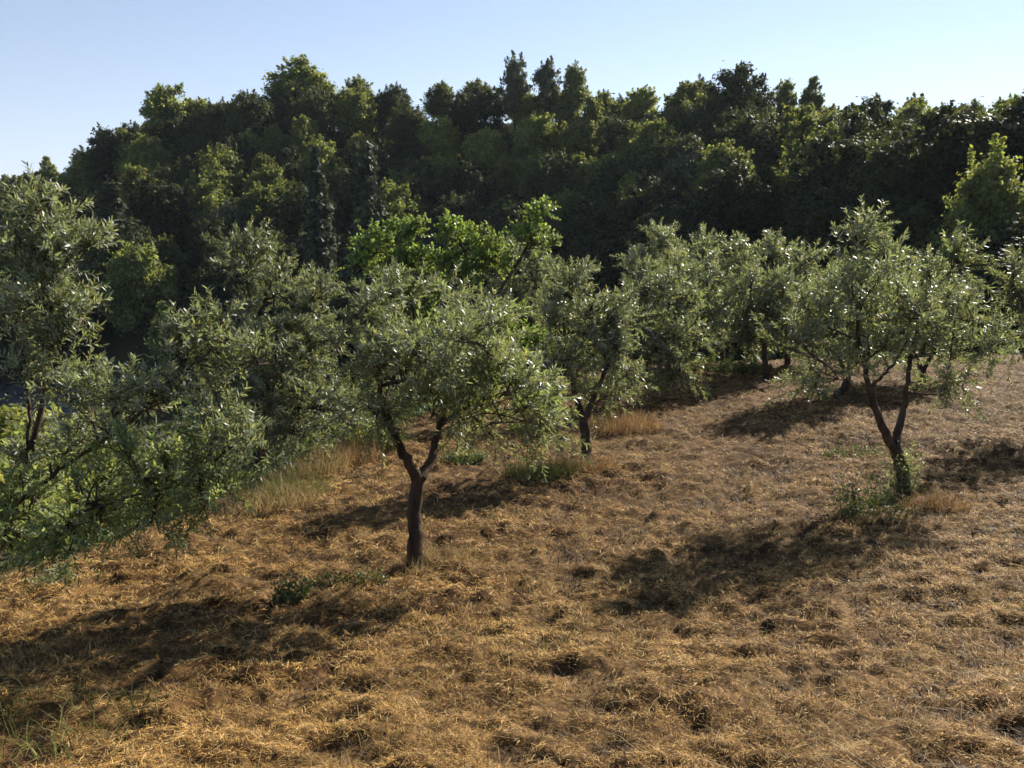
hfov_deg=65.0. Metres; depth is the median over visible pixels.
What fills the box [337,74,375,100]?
forest tree
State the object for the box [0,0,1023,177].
sky
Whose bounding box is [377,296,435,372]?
forest tree
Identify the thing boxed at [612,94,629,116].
forest tree
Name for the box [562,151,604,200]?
forest tree
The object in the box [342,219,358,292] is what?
forest tree
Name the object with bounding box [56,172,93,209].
forest tree
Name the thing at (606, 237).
forest tree
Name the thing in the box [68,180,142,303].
forest tree
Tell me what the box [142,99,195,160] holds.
forest tree
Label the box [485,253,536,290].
forest tree
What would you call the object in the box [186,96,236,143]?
forest tree
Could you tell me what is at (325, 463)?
grass tuft
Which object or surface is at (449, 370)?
olive tree
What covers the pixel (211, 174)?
forest tree
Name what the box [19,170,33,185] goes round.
forest tree
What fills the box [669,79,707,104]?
forest tree
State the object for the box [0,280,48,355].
forest tree
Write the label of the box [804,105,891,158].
forest tree
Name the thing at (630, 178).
forest tree
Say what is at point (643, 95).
forest tree
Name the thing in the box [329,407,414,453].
weed clump
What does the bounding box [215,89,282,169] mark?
forest tree
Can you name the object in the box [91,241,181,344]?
forest tree
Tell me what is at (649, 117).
forest tree
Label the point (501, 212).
forest tree
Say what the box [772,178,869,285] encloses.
forest tree
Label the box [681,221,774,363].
olive tree
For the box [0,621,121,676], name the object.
grass tuft
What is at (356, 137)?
forest tree
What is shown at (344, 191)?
forest tree
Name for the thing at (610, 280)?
forest tree
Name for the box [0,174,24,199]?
forest tree
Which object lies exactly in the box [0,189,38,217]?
forest tree
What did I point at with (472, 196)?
forest tree
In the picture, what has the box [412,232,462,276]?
forest tree
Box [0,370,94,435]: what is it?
road
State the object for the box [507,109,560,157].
forest tree
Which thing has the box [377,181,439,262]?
forest tree
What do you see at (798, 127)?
forest tree
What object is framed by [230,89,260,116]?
forest tree
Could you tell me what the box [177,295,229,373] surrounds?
forest tree
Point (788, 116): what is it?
forest tree
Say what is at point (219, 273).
forest tree
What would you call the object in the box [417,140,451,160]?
forest tree
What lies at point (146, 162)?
forest tree
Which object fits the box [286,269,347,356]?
forest tree
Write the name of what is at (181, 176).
forest tree
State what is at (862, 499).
olive sucker
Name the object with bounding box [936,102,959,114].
forest tree
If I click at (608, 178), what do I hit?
forest tree
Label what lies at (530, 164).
forest tree
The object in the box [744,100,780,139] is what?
forest tree
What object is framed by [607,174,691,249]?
forest tree
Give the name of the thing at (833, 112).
forest tree
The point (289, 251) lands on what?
forest tree
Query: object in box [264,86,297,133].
forest tree
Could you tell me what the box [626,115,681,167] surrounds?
forest tree
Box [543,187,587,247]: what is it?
forest tree
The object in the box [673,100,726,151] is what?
forest tree
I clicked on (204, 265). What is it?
forest tree
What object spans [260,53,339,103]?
forest tree
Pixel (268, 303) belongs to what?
forest tree
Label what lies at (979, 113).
forest tree
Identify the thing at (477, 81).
forest tree
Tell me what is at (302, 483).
grass tuft
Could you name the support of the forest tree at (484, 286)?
on the ground
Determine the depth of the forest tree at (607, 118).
92.08 m
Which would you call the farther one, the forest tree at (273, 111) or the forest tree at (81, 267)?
the forest tree at (273, 111)
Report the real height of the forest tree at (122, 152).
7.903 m
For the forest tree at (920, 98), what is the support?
on the ground
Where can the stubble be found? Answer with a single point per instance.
(619, 617)
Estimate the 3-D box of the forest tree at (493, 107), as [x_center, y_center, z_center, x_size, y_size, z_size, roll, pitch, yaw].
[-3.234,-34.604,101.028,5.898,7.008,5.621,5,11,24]
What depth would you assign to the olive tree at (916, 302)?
9.98 m
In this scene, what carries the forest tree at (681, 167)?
on the ground
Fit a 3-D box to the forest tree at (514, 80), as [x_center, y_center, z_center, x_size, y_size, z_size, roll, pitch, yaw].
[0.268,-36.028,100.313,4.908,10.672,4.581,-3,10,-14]
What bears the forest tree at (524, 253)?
on the ground
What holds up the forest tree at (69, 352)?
on the ground
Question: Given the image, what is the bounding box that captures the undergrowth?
[0,88,1023,552]
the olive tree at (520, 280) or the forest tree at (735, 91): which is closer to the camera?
the olive tree at (520, 280)
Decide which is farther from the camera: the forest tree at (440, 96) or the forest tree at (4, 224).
the forest tree at (440, 96)
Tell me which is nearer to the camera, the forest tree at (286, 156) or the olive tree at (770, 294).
the olive tree at (770, 294)
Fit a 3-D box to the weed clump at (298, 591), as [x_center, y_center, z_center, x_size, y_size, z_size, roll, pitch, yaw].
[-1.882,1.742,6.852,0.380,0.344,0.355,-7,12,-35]
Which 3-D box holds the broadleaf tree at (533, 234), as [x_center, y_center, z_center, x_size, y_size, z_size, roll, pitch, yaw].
[-1.317,-1.533,16.481,4.752,4.646,1.724,0,10,0]
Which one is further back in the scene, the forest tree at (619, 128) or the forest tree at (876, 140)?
the forest tree at (619, 128)
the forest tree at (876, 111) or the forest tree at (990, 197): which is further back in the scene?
the forest tree at (876, 111)
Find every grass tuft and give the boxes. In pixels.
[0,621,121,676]
[0,675,177,767]
[198,467,322,518]
[225,454,340,502]
[268,441,359,481]
[310,429,387,468]
[386,555,433,577]
[423,539,500,568]
[497,449,588,481]
[546,448,627,473]
[589,407,669,435]
[897,481,972,513]
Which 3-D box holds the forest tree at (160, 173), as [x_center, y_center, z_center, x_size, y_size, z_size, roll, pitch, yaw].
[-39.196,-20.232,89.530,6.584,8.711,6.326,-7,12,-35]
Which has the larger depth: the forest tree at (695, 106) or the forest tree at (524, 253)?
the forest tree at (695, 106)
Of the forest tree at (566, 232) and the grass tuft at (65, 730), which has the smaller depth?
the grass tuft at (65, 730)
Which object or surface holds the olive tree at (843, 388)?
on the ground
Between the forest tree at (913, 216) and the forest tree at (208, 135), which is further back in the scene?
the forest tree at (208, 135)
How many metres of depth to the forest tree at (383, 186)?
80.16 m
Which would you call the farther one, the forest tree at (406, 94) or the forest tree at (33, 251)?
the forest tree at (406, 94)
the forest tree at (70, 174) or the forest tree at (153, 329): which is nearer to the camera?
the forest tree at (153, 329)
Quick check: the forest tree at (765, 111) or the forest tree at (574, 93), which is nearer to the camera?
the forest tree at (765, 111)
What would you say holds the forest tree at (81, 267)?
on the ground
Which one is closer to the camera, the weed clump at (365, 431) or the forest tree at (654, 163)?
the weed clump at (365, 431)
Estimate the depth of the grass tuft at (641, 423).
14.32 m
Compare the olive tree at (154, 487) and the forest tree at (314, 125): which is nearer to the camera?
the olive tree at (154, 487)
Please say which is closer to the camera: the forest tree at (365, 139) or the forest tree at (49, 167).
the forest tree at (365, 139)
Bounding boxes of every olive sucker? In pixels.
[827,462,928,524]
[872,440,929,497]
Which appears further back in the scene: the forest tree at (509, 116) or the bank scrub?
the forest tree at (509, 116)
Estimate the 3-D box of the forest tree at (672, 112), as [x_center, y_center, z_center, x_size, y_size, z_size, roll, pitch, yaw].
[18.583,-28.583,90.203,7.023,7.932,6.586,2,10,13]
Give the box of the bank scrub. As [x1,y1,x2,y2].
[0,381,501,570]
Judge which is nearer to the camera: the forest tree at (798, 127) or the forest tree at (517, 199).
the forest tree at (798, 127)
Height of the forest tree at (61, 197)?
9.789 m
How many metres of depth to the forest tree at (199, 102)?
107.47 m
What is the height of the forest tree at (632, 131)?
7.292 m
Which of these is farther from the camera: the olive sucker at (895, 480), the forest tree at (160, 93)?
the forest tree at (160, 93)
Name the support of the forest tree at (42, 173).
on the ground
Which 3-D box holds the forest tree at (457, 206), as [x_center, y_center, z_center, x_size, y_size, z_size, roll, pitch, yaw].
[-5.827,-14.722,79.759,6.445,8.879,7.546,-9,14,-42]
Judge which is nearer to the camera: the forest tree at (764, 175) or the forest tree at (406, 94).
the forest tree at (764, 175)
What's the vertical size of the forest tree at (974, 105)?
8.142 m
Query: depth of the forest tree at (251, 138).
96.54 m
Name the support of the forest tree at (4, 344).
on the ground
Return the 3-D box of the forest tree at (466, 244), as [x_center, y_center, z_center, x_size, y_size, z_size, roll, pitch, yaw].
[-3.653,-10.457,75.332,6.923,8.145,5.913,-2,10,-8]
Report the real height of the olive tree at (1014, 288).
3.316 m
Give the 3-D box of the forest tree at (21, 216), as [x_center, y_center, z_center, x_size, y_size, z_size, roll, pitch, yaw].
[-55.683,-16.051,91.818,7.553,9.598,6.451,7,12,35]
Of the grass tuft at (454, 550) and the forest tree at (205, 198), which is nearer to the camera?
the grass tuft at (454, 550)
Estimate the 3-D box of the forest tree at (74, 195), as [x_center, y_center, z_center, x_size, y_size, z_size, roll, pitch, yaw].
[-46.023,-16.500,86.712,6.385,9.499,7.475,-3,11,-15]
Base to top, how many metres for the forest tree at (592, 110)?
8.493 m
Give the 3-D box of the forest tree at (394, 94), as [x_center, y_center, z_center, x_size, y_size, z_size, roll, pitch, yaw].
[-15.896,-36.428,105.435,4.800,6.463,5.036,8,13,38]
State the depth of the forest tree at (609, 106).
96.14 m
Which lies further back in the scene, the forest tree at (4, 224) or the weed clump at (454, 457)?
the forest tree at (4, 224)
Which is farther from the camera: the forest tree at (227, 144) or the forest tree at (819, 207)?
the forest tree at (227, 144)
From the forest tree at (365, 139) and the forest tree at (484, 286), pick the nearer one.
the forest tree at (484, 286)
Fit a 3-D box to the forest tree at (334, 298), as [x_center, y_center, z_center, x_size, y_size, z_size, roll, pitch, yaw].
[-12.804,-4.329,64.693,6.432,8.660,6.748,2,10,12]
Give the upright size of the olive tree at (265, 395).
4.183 m
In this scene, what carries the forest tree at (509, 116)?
on the ground
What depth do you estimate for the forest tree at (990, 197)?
36.40 m
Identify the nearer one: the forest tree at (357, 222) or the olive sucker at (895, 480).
the olive sucker at (895, 480)
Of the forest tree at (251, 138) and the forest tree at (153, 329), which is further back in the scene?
the forest tree at (251, 138)
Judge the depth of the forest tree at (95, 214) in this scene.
81.39 m
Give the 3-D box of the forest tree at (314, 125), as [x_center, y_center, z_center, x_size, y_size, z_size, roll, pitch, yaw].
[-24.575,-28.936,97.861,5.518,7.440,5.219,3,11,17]
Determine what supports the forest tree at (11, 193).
on the ground
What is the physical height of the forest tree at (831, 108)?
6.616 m
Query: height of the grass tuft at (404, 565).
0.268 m
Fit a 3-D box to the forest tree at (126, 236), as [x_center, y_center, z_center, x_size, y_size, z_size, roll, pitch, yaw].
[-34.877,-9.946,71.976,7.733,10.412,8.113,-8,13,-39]
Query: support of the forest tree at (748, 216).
on the ground
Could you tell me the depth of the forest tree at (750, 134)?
70.64 m
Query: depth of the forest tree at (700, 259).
54.53 m
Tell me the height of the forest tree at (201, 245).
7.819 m
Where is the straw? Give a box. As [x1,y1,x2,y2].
[0,354,1023,767]
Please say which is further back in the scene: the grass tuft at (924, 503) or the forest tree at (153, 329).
the forest tree at (153, 329)
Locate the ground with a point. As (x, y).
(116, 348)
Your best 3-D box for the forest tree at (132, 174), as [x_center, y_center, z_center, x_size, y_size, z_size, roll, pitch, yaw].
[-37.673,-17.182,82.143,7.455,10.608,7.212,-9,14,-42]
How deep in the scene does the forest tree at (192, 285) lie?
67.70 m
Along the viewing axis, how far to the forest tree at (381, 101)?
103.44 m
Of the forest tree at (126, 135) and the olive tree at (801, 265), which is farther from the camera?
the forest tree at (126, 135)
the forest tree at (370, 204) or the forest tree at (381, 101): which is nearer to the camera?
the forest tree at (370, 204)
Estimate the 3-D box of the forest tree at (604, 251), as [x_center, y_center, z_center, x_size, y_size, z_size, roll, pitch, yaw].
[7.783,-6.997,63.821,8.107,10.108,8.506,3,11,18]
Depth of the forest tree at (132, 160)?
96.03 m
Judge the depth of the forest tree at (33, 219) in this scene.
90.00 m
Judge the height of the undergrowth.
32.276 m
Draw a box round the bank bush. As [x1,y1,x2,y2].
[0,390,89,552]
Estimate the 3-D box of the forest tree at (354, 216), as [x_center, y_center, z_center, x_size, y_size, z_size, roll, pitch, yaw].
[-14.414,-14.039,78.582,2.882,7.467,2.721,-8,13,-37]
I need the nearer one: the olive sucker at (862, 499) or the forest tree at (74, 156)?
the olive sucker at (862, 499)
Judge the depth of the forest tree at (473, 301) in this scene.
65.54 m
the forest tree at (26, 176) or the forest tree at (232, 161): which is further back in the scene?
the forest tree at (26, 176)
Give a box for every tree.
[0,160,313,595]
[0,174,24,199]
[0,174,30,189]
[0,187,23,203]
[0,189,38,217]
[0,203,36,235]
[0,214,32,261]
[0,254,27,293]
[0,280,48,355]
[0,321,28,377]
[12,227,35,271]
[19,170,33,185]
[22,171,49,189]
[23,204,63,233]
[25,235,83,293]
[27,304,101,370]
[34,176,88,207]
[38,155,59,181]
[38,169,52,179]
[56,169,77,184]
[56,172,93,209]
[56,186,100,238]
[59,147,97,175]
[62,250,121,330]
[64,145,89,171]
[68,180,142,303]
[78,214,170,300]
[80,122,122,184]
[87,184,124,236]
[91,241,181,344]
[110,129,142,157]
[111,127,134,139]
[112,136,142,179]
[113,132,175,180]
[114,120,141,134]
[116,162,173,216]
[119,155,153,179]
[122,172,195,246]
[134,82,196,171]
[137,121,150,136]
[138,152,157,176]
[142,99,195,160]
[144,162,181,185]
[145,300,182,381]
[155,232,193,296]
[171,131,216,173]
[171,148,213,193]
[173,268,215,313]
[177,215,378,487]
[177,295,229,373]
[180,159,236,209]
[181,213,240,274]
[184,144,246,206]
[185,129,217,165]
[185,177,242,247]
[186,96,220,118]
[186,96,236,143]
[195,250,265,321]
[196,136,249,178]
[198,240,225,282]
[204,198,249,254]
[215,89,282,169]
[222,289,288,357]
[224,132,259,181]
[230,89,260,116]
[233,171,276,207]
[233,225,308,288]
[235,128,263,162]
[236,181,286,244]
[240,152,285,189]
[248,163,296,189]
[256,123,289,164]
[257,278,310,367]
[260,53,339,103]
[263,103,282,131]
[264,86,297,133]
[264,180,292,223]
[267,176,349,252]
[272,142,305,185]
[279,84,337,144]
[285,115,325,141]
[286,113,314,164]
[286,226,345,286]
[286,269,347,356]
[288,222,343,282]
[296,134,347,190]
[296,143,344,351]
[306,83,335,123]
[306,163,359,228]
[307,255,597,571]
[317,276,378,376]
[322,182,345,231]
[329,141,406,368]
[330,86,378,138]
[331,195,562,416]
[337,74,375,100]
[340,136,389,193]
[342,137,379,168]
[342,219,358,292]
[346,131,379,151]
[349,206,363,228]
[367,89,392,136]
[376,82,411,117]
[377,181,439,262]
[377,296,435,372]
[378,177,411,260]
[380,168,420,200]
[383,106,406,142]
[388,87,413,123]
[390,103,431,149]
[395,174,439,229]
[396,154,443,202]
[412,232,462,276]
[413,114,460,158]
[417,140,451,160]
[418,271,484,353]
[419,80,454,118]
[423,151,460,187]
[423,158,506,210]
[423,190,488,245]
[430,272,492,315]
[439,186,488,218]
[440,90,489,154]
[452,231,495,256]
[459,77,496,103]
[459,126,507,179]
[467,81,506,128]
[468,251,516,299]
[473,195,537,253]
[476,234,568,385]
[478,191,521,233]
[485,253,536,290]
[495,50,532,130]
[496,233,546,277]
[502,90,528,119]
[503,253,662,462]
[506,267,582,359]
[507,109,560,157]
[510,91,542,125]
[515,148,556,200]
[520,146,585,213]
[529,55,561,117]
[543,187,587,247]
[553,117,603,161]
[555,59,591,122]
[555,108,582,133]
[555,190,610,255]
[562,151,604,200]
[562,222,628,274]
[567,231,632,332]
[567,251,645,357]
[580,94,606,153]
[580,252,720,405]
[582,150,647,206]
[584,88,622,119]
[596,114,642,158]
[600,150,625,186]
[601,112,613,138]
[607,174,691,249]
[609,217,707,364]
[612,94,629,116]
[613,169,662,206]
[615,120,645,158]
[615,199,729,279]
[619,84,660,123]
[622,100,649,125]
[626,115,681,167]
[626,170,683,218]
[627,198,700,251]
[637,110,657,124]
[638,125,706,185]
[645,246,736,344]
[650,93,697,133]
[650,245,744,371]
[658,147,701,211]
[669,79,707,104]
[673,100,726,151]
[675,73,724,95]
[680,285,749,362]
[681,137,755,227]
[681,158,785,258]
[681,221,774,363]
[683,95,733,137]
[697,60,780,129]
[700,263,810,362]
[706,102,786,174]
[708,253,815,379]
[732,104,773,165]
[740,162,789,224]
[740,227,831,369]
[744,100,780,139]
[750,194,1023,496]
[764,101,822,173]
[766,121,854,204]
[771,127,876,233]
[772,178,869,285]
[773,77,800,134]
[778,260,914,403]
[779,113,816,172]
[798,75,825,114]
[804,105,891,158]
[816,109,849,129]
[821,103,840,113]
[827,198,949,274]
[828,186,940,270]
[836,92,919,139]
[837,123,936,213]
[856,131,898,148]
[857,96,1023,242]
[867,268,987,382]
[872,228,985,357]
[887,99,937,140]
[889,91,947,125]
[921,132,1023,352]
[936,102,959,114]
[947,98,993,119]
[950,212,1023,355]
[957,108,1005,168]
[976,242,1023,383]
[981,89,1023,181]
[990,93,1014,112]
[993,94,1021,121]
[1012,148,1023,220]
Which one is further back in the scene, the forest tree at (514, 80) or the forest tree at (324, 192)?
the forest tree at (514, 80)
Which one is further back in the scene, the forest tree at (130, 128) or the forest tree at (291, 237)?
the forest tree at (130, 128)
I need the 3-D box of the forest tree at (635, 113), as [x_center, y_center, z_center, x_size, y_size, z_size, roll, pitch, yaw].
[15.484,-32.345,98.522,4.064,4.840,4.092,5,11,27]
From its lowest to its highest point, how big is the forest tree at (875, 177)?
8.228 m
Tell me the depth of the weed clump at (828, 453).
12.27 m
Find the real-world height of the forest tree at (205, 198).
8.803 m
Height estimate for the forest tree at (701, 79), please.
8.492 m
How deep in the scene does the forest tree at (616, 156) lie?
83.80 m
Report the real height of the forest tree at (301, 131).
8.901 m
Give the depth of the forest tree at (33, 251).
75.35 m
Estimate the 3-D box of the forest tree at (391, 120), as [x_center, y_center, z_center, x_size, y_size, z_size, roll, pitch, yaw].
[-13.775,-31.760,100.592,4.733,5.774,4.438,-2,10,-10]
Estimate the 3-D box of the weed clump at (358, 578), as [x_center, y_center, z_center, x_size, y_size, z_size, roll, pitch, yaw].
[-1.512,1.764,7.281,0.860,0.282,0.434,0,10,0]
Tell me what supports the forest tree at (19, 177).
on the ground
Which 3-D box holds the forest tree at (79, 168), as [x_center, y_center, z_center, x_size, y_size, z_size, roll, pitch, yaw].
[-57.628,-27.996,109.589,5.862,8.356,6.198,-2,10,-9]
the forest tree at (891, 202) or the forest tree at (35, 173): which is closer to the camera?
the forest tree at (891, 202)
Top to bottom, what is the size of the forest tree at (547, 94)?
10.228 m
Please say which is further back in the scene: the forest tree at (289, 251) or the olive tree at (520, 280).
the forest tree at (289, 251)
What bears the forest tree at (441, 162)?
on the ground
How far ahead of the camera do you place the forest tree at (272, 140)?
96.85 m
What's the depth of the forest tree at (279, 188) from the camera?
80.45 m
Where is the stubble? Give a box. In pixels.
[221,355,1023,672]
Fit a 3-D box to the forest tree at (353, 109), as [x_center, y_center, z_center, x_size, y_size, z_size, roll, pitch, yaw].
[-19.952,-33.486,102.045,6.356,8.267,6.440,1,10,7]
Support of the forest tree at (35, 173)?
on the ground
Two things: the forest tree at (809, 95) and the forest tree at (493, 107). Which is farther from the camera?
the forest tree at (493, 107)
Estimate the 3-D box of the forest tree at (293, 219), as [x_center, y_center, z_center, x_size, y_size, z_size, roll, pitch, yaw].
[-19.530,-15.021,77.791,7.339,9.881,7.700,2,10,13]
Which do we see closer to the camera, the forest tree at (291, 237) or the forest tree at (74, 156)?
the forest tree at (291, 237)
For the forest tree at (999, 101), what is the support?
on the ground
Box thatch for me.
[0,355,1023,767]
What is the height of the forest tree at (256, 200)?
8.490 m
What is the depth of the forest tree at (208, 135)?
101.89 m
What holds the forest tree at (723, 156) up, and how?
on the ground
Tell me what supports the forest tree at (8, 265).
on the ground
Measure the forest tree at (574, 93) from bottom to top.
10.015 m
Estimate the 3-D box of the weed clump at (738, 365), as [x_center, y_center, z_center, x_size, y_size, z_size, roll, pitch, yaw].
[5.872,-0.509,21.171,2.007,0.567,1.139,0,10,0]
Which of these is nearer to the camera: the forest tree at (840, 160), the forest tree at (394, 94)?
the forest tree at (840, 160)
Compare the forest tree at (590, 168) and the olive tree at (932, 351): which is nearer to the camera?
the olive tree at (932, 351)
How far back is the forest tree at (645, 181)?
68.01 m
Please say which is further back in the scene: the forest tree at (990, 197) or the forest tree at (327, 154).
the forest tree at (327, 154)
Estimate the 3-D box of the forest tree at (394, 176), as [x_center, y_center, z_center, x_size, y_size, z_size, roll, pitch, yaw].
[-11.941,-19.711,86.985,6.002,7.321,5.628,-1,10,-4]
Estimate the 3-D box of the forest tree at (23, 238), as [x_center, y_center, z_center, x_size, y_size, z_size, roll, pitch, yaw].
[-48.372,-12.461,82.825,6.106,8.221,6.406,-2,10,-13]
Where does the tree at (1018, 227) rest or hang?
on the ground
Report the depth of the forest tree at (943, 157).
44.87 m
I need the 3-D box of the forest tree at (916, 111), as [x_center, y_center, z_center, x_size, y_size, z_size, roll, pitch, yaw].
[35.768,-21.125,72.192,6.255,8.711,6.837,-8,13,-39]
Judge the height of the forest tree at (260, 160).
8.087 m
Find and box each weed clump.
[23,552,81,591]
[266,572,313,605]
[300,563,391,589]
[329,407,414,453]
[437,445,491,465]
[699,355,772,373]
[820,441,888,459]
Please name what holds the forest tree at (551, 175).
on the ground
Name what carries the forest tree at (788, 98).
on the ground
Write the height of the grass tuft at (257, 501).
0.721 m
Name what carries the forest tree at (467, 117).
on the ground
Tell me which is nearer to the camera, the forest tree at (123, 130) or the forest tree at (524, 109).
the forest tree at (524, 109)
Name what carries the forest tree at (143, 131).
on the ground
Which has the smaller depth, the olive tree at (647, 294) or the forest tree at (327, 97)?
the olive tree at (647, 294)
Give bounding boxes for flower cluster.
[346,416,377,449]
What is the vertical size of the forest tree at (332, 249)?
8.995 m
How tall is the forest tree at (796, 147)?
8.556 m
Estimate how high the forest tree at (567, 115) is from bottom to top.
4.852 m
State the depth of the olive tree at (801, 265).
21.64 m
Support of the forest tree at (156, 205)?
on the ground
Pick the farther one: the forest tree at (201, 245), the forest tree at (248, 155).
the forest tree at (248, 155)
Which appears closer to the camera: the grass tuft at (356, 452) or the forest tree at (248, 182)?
the grass tuft at (356, 452)
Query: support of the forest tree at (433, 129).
on the ground
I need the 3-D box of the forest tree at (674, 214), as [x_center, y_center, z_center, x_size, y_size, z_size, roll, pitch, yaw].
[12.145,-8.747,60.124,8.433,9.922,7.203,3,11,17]
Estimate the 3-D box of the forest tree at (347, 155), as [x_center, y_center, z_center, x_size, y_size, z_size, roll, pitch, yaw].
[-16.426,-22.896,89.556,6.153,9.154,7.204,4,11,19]
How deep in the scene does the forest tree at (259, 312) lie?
62.74 m
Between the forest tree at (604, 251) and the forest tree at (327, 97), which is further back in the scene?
the forest tree at (327, 97)
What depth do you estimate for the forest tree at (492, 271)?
70.58 m
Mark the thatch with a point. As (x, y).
(606, 683)
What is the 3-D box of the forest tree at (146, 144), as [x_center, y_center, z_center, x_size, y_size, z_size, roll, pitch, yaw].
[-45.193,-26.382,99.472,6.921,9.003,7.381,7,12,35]
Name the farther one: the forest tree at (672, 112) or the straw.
the forest tree at (672, 112)
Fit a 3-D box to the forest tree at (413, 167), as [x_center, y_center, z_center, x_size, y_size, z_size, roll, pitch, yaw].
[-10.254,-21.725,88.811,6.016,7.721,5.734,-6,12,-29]
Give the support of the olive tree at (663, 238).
on the ground
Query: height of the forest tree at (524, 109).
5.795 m
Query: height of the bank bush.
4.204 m
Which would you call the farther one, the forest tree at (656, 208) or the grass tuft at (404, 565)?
the forest tree at (656, 208)
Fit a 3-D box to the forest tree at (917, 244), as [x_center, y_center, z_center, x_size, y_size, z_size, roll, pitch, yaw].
[20.660,-3.029,39.702,7.376,9.195,7.739,0,10,-1]
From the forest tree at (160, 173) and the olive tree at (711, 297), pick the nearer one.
the olive tree at (711, 297)
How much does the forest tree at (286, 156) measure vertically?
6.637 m
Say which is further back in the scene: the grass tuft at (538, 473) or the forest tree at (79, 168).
the forest tree at (79, 168)
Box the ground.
[0,122,1023,767]
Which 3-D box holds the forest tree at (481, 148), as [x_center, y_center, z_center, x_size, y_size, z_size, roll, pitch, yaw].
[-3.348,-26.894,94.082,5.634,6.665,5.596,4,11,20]
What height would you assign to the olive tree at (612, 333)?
3.343 m
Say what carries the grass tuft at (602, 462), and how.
on the ground
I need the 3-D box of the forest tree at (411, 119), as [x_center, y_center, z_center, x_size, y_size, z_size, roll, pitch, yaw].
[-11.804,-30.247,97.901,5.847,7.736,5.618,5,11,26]
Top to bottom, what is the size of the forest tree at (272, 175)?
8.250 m
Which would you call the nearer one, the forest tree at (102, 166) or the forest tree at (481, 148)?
the forest tree at (481, 148)
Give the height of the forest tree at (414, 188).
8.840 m
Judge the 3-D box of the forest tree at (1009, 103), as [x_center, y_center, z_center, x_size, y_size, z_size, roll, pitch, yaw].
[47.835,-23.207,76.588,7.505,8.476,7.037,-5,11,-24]
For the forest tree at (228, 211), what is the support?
on the ground
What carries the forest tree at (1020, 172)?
on the ground
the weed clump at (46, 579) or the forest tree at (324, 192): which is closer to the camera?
the weed clump at (46, 579)
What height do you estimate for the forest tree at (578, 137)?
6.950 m
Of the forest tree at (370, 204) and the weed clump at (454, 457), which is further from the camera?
the forest tree at (370, 204)
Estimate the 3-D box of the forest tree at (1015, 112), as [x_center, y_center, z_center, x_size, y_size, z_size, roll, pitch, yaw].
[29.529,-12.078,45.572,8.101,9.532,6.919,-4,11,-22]
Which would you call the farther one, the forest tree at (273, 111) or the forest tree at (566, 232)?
the forest tree at (273, 111)
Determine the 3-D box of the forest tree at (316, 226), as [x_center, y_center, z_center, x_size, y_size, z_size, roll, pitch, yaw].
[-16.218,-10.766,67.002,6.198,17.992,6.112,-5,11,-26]
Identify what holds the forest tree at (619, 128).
on the ground
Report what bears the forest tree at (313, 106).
on the ground
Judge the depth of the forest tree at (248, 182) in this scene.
84.34 m
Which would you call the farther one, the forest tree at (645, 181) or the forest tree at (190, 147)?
the forest tree at (190, 147)
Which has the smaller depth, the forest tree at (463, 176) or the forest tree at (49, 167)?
the forest tree at (463, 176)

